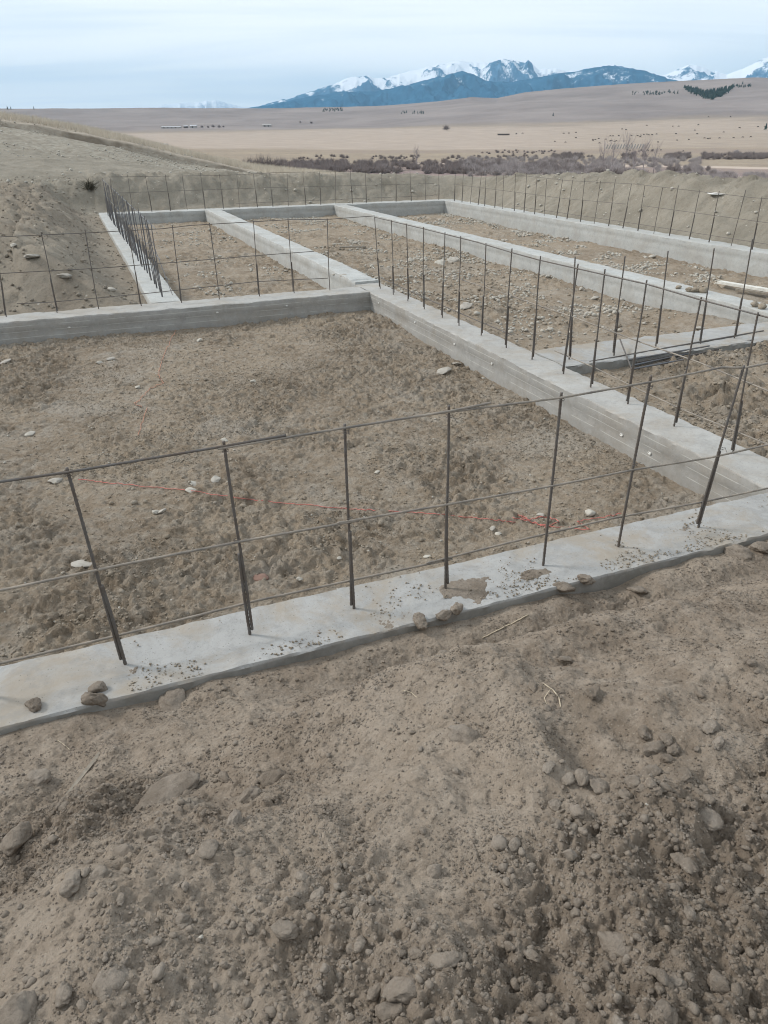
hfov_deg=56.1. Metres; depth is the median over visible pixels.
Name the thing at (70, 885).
soil clod
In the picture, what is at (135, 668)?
soil patch
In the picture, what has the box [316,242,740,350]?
trench crumbs
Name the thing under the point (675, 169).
shrub
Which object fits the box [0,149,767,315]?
excavation ground
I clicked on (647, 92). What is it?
hill scrub
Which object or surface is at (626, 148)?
cottonwood tree
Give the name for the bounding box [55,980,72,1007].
soil clod
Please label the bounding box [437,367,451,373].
stone
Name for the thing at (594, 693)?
soil clod
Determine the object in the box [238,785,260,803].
soil clod
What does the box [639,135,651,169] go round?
cottonwood tree
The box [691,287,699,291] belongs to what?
soil clod
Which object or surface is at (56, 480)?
stone
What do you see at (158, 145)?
dry grass
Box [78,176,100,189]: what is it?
weed
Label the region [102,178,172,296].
rebar grid
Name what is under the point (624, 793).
soil clod
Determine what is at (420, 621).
soil clod
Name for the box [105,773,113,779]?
soil clod
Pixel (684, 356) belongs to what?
loose rebar
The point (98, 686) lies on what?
soil clod
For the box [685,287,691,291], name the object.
soil clod
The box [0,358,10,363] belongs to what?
stone
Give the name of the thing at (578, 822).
soil clod
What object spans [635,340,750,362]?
loose rebar
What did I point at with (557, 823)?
soil clod
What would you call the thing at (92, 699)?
soil clod
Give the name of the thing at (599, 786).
soil clod
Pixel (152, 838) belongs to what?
soil clod
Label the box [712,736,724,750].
soil clod
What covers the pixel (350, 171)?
rebar grid
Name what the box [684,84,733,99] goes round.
pine grove
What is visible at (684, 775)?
soil clod
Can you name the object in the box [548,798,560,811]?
soil clod
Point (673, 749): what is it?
soil clod
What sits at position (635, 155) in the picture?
cottonwood tree
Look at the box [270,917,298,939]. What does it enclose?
soil clod
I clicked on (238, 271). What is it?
floor
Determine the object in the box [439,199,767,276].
foundation wall
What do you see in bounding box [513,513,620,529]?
string line
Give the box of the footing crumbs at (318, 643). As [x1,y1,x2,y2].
[128,496,767,690]
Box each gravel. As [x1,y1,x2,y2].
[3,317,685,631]
[123,223,296,297]
[246,216,676,341]
[406,213,766,291]
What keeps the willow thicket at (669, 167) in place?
on the land ground at (478, 125)
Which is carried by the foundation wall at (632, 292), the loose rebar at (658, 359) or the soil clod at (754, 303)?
the soil clod at (754, 303)
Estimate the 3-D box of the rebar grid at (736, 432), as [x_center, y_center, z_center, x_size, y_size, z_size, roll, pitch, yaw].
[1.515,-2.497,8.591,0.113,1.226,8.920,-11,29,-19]
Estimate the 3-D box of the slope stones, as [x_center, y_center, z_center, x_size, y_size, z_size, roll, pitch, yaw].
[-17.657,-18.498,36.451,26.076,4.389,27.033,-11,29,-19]
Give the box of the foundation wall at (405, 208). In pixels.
[99,199,443,224]
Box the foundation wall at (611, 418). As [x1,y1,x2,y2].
[355,282,767,502]
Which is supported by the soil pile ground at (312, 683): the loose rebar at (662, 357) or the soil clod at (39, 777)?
the soil clod at (39, 777)
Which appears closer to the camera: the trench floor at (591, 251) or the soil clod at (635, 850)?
the soil clod at (635, 850)
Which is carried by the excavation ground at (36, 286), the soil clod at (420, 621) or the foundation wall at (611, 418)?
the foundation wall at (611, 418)
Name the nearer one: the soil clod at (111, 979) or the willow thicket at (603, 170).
the soil clod at (111, 979)
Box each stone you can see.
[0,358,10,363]
[23,254,39,257]
[24,431,34,436]
[48,478,62,483]
[57,273,71,278]
[71,560,91,568]
[185,487,195,492]
[211,475,220,482]
[253,573,268,580]
[435,259,444,264]
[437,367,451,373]
[446,256,458,262]
[460,302,471,308]
[585,509,595,516]
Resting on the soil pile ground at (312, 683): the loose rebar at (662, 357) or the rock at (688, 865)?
the rock at (688, 865)
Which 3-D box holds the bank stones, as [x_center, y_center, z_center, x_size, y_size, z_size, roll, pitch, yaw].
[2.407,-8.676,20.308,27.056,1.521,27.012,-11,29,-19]
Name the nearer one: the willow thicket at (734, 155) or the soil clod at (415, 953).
the soil clod at (415, 953)
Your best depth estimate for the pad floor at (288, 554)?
6.37 m
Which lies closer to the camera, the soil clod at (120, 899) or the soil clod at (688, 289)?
the soil clod at (120, 899)
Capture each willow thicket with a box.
[241,153,582,173]
[298,153,593,158]
[458,154,705,175]
[481,149,690,153]
[547,162,710,171]
[550,151,767,159]
[583,166,705,174]
[676,169,767,177]
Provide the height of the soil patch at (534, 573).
0.018 m
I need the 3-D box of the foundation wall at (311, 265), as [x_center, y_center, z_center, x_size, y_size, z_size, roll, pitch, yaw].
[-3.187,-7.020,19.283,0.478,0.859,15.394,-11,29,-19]
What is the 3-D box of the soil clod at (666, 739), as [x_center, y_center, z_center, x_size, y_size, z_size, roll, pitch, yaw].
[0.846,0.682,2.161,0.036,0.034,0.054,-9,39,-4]
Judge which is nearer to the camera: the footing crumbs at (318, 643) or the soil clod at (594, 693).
the soil clod at (594, 693)
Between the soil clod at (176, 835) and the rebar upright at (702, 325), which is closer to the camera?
the soil clod at (176, 835)
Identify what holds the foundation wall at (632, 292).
on the excavation ground at (36, 286)
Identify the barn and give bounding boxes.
[161,126,181,128]
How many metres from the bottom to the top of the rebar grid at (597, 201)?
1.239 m
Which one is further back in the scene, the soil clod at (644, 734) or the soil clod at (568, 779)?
the soil clod at (644, 734)
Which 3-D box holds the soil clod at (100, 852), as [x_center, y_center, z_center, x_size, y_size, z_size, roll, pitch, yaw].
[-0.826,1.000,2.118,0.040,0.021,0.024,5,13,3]
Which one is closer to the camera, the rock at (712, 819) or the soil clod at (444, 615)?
the rock at (712, 819)
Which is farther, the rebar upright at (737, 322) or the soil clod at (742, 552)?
the rebar upright at (737, 322)
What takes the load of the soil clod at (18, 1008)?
on the soil pile ground at (312, 683)
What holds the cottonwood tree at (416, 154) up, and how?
on the land ground at (478, 125)
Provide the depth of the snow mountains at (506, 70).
15395.83 m
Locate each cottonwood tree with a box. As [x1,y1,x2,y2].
[413,147,418,162]
[599,133,611,167]
[610,132,623,168]
[623,131,636,169]
[631,141,640,168]
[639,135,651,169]
[651,141,661,172]
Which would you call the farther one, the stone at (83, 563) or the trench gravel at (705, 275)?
the trench gravel at (705, 275)
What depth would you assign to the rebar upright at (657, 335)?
8.74 m
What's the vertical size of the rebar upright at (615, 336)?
1.171 m
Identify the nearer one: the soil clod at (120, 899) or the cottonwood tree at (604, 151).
the soil clod at (120, 899)
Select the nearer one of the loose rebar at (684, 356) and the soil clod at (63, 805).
the soil clod at (63, 805)
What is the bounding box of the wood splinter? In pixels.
[65,752,99,794]
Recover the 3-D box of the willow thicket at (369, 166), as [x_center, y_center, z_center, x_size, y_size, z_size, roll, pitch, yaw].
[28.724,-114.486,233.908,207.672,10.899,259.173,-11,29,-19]
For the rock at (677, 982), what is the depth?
1.46 m
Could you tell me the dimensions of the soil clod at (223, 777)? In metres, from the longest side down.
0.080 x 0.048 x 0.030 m
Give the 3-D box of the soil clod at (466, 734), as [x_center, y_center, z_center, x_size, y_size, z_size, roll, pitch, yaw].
[0.254,0.725,2.318,0.116,0.069,0.079,29,48,26]
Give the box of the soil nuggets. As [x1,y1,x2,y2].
[16,600,767,1023]
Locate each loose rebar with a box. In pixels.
[589,330,763,361]
[619,339,631,368]
[629,345,709,360]
[629,353,688,366]
[634,359,683,369]
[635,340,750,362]
[635,348,720,369]
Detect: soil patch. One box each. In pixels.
[128,666,137,675]
[378,611,408,630]
[439,577,493,603]
[520,568,550,580]
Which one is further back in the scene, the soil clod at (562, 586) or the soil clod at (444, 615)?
the soil clod at (562, 586)
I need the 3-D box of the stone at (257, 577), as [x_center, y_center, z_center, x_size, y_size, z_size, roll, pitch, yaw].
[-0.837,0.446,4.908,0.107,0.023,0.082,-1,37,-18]
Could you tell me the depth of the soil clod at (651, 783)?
1.93 m
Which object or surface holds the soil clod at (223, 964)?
on the soil pile ground at (312, 683)
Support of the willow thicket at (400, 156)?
on the land ground at (478, 125)
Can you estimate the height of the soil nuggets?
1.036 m
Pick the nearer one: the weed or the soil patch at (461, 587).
the soil patch at (461, 587)
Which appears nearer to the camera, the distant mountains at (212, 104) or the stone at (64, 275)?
the stone at (64, 275)
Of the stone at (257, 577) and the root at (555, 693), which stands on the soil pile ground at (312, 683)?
the root at (555, 693)
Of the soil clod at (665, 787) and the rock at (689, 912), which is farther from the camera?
the soil clod at (665, 787)
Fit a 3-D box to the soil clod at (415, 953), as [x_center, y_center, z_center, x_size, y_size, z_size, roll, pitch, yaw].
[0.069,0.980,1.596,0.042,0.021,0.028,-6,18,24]
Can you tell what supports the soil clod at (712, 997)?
on the soil pile ground at (312, 683)
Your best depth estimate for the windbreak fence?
568.71 m
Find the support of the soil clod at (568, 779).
on the soil pile ground at (312, 683)
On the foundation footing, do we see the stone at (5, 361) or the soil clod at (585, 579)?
the soil clod at (585, 579)
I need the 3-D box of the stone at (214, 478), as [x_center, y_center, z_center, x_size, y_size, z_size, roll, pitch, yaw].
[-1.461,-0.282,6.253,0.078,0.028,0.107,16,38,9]
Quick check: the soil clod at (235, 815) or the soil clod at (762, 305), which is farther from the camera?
the soil clod at (762, 305)
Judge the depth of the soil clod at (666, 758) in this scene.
2.08 m
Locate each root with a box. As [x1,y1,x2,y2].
[482,614,527,637]
[544,683,560,706]
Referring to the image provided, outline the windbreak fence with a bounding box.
[606,144,642,148]
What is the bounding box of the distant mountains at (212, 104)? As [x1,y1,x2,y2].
[151,100,249,107]
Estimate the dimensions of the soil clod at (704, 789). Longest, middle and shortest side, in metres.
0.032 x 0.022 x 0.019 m
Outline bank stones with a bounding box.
[6,169,760,234]
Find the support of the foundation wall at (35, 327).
on the excavation ground at (36, 286)
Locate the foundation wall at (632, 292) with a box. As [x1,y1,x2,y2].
[334,205,767,323]
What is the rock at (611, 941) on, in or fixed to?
on the soil pile ground at (312, 683)
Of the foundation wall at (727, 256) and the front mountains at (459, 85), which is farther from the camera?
the front mountains at (459, 85)
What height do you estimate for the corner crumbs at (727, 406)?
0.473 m
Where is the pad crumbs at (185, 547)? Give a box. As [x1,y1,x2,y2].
[0,311,694,658]
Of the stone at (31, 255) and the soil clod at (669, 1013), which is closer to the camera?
the soil clod at (669, 1013)
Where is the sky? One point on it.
(70, 54)
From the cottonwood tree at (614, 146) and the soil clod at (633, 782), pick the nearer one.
the soil clod at (633, 782)
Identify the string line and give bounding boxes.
[78,479,375,510]
[134,330,175,406]
[393,511,511,521]
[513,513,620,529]
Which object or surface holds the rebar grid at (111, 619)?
on the foundation footing
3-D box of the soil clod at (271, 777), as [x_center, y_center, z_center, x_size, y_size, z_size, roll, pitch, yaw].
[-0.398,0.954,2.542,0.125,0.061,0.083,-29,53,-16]
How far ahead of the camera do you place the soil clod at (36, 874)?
2.18 m
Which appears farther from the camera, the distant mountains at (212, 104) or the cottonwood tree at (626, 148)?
the distant mountains at (212, 104)
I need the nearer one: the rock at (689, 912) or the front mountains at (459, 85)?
the rock at (689, 912)
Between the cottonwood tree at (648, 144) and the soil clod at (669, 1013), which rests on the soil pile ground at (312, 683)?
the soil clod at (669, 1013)
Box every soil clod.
[0,821,32,855]
[0,990,38,1023]
[24,697,41,711]
[26,768,51,786]
[32,871,40,878]
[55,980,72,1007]
[58,798,68,810]
[58,869,81,897]
[81,692,107,706]
[88,681,107,692]
[88,864,109,882]
[92,963,128,1002]
[96,849,105,855]
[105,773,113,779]
[112,843,133,856]
[116,892,125,906]
[147,835,157,842]
[158,688,185,710]
[163,799,171,805]
[171,832,181,839]
[186,846,195,854]
[198,839,218,859]
[218,771,228,782]
[219,961,228,968]
[227,808,242,824]
[231,847,245,856]
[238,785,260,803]
[246,921,255,934]
[258,768,285,788]
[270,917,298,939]
[309,886,324,901]
[367,982,380,1002]
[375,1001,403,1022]
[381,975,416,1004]
[406,947,423,959]
[413,612,427,629]
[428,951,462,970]
[435,609,451,620]
[448,724,479,744]
[450,602,462,614]
[491,834,506,851]
[514,940,521,951]
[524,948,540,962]
[527,680,537,692]
[541,761,555,773]
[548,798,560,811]
[553,581,575,592]
[553,819,561,829]
[557,656,572,664]
[561,772,575,785]
[564,818,570,825]
[569,805,583,819]
[569,822,577,830]
[574,768,588,786]
[575,819,582,826]
[577,574,595,584]
[585,685,603,702]
[589,778,608,794]
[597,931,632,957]
[618,788,633,799]
[624,774,640,789]
[626,586,647,593]
[631,845,638,853]
[636,784,644,792]
[637,725,651,740]
[639,764,661,775]
[643,740,665,755]
[645,966,656,977]
[646,777,656,788]
[647,997,678,1023]
[650,786,662,794]
[658,733,672,746]
[659,753,673,762]
[659,782,673,792]
[666,742,679,754]
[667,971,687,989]
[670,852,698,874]
[675,881,683,888]
[677,767,692,783]
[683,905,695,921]
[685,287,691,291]
[690,803,697,810]
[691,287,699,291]
[698,287,706,292]
[698,784,709,793]
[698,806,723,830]
[702,719,719,733]
[704,991,716,1002]
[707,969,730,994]
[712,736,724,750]
[717,589,725,593]
[723,544,752,561]
[747,541,767,553]
[750,301,758,306]
[758,303,766,308]
[760,793,767,802]
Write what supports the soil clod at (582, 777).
on the soil pile ground at (312, 683)
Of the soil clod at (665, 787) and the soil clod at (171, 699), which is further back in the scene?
the soil clod at (171, 699)
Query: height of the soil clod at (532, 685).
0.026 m
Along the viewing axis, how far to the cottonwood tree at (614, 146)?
212.20 m
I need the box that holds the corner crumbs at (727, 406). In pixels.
[589,343,767,452]
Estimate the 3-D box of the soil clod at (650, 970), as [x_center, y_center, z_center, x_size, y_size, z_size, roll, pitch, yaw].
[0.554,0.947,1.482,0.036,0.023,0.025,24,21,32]
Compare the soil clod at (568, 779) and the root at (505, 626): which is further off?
the root at (505, 626)
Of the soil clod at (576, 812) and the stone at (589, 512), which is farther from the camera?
the stone at (589, 512)
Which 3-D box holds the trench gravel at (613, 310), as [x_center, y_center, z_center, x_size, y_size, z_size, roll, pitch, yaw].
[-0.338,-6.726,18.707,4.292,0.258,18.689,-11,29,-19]
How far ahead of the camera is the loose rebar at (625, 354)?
8.53 m
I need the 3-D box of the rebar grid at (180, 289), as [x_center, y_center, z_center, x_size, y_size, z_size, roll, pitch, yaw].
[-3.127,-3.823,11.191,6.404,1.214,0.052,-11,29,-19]
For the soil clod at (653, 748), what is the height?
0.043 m
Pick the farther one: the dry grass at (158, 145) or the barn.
the barn
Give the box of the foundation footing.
[0,493,767,734]
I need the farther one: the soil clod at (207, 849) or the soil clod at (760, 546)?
the soil clod at (760, 546)
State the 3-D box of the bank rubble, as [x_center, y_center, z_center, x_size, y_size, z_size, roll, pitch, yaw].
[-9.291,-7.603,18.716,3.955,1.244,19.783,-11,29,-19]
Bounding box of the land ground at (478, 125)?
[0,77,767,177]
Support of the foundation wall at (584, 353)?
on the excavation ground at (36, 286)
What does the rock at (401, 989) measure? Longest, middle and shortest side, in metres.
0.100 x 0.058 x 0.048 m
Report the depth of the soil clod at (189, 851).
1.93 m
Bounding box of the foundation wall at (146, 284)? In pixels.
[100,214,179,303]
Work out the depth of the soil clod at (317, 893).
1.80 m
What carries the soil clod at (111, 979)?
on the soil pile ground at (312, 683)
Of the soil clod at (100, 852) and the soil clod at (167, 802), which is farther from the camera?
the soil clod at (167, 802)
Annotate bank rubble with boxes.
[0,176,141,315]
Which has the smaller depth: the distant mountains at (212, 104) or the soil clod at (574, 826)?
the soil clod at (574, 826)
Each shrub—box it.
[672,166,684,171]
[682,164,695,171]
[705,168,718,174]
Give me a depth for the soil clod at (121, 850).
2.02 m
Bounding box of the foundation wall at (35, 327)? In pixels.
[0,286,369,345]
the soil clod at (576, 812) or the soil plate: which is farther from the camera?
the soil plate
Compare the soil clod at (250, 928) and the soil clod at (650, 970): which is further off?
the soil clod at (250, 928)
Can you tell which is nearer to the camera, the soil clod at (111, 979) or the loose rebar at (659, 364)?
the soil clod at (111, 979)
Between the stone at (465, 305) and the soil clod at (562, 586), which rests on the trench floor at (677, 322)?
the stone at (465, 305)
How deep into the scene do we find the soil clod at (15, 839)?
2.44 m
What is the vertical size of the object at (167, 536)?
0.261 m
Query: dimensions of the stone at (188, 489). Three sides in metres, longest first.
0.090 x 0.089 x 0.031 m
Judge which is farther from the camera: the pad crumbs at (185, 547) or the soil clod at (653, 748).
the pad crumbs at (185, 547)
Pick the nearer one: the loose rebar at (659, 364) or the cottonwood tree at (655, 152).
the loose rebar at (659, 364)
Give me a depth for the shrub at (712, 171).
225.83 m
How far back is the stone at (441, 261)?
17.01 m
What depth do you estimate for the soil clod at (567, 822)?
1.91 m
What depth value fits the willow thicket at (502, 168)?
296.51 m
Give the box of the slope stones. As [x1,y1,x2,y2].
[0,119,288,179]
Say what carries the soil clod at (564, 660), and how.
on the soil pile ground at (312, 683)
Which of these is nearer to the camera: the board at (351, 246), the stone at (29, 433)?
the stone at (29, 433)
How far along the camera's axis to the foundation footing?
3.96 m
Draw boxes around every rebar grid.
[0,216,370,316]
[0,362,767,664]
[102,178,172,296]
[110,168,438,211]
[374,217,767,453]
[454,170,767,249]
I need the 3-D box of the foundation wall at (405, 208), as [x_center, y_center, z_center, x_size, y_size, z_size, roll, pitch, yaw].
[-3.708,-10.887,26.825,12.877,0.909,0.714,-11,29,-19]
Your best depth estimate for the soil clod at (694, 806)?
1.87 m
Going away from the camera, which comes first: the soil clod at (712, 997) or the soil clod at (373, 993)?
the soil clod at (712, 997)
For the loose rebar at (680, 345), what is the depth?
8.96 m
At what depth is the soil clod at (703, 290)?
11.83 m
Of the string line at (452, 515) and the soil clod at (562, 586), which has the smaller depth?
the soil clod at (562, 586)
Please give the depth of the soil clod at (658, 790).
1.92 m
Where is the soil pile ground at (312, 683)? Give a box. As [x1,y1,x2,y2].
[0,539,767,1023]
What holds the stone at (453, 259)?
on the trench floor at (677, 322)
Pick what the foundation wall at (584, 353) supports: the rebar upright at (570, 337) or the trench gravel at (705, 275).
the rebar upright at (570, 337)
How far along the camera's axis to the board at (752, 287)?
14.34 m
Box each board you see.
[338,246,365,247]
[717,280,767,291]
[735,288,767,295]
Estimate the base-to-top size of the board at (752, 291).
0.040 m
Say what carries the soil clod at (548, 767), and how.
on the soil pile ground at (312, 683)
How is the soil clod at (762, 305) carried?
on the foundation wall at (632, 292)
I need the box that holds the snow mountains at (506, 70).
[250,58,767,107]
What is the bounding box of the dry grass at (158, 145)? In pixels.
[0,111,358,173]
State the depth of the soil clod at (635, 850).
1.80 m
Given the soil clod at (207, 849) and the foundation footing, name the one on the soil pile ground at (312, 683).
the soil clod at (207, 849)
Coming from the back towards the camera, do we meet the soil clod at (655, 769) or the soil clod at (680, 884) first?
the soil clod at (655, 769)
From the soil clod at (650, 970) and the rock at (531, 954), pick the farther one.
the rock at (531, 954)
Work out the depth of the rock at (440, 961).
1.55 m
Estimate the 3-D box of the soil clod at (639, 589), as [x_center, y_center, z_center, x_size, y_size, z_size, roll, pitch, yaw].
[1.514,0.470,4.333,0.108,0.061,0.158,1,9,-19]
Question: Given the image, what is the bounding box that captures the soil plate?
[132,770,199,811]
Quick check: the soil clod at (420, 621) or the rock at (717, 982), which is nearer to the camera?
the rock at (717, 982)
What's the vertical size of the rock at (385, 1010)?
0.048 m
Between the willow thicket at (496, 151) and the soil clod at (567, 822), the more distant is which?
the willow thicket at (496, 151)
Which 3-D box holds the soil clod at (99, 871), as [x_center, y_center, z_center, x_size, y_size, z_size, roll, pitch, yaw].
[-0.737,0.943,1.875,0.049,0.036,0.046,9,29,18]
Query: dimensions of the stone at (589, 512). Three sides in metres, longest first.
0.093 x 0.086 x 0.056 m
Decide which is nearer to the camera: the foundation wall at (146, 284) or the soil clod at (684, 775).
the soil clod at (684, 775)
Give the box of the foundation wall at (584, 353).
[530,322,767,373]
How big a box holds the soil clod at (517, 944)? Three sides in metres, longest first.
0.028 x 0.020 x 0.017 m
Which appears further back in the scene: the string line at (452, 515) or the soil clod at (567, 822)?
the string line at (452, 515)
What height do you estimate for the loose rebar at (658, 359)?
0.036 m
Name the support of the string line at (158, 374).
on the pad floor at (288, 554)
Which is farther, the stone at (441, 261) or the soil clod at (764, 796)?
the stone at (441, 261)
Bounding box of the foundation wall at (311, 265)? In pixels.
[205,209,378,288]
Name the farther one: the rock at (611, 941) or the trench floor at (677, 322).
the trench floor at (677, 322)
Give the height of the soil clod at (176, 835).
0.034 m
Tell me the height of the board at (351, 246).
0.087 m
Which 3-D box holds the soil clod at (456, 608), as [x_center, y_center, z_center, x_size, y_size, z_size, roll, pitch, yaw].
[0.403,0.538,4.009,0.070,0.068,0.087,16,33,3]
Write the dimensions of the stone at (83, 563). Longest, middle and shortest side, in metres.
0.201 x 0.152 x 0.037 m
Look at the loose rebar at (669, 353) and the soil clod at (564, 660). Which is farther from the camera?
the loose rebar at (669, 353)
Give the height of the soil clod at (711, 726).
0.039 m
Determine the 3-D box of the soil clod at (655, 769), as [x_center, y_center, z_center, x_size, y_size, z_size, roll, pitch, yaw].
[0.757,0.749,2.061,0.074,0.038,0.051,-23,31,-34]
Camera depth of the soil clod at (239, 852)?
1.94 m
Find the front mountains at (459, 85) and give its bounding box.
[254,65,676,107]
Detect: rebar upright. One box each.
[568,257,575,359]
[612,256,625,355]
[655,251,668,346]
[699,248,714,343]
[734,239,752,337]
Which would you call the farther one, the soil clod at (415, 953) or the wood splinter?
the wood splinter
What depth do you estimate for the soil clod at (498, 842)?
1.88 m
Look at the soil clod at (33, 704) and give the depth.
3.33 m
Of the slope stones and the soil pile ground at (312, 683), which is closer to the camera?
the soil pile ground at (312, 683)
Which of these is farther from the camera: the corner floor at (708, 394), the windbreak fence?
the windbreak fence
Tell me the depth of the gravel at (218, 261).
17.11 m
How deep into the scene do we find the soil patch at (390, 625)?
3.90 m
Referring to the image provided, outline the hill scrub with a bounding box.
[322,84,750,113]
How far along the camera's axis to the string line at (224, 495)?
5.98 m
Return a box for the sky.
[0,0,767,108]
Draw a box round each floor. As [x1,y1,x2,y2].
[0,310,715,665]
[124,221,325,300]
[243,214,743,349]
[396,213,767,303]
[581,340,767,457]
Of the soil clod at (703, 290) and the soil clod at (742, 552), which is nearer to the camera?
the soil clod at (742, 552)
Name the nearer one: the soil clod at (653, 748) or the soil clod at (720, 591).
the soil clod at (653, 748)

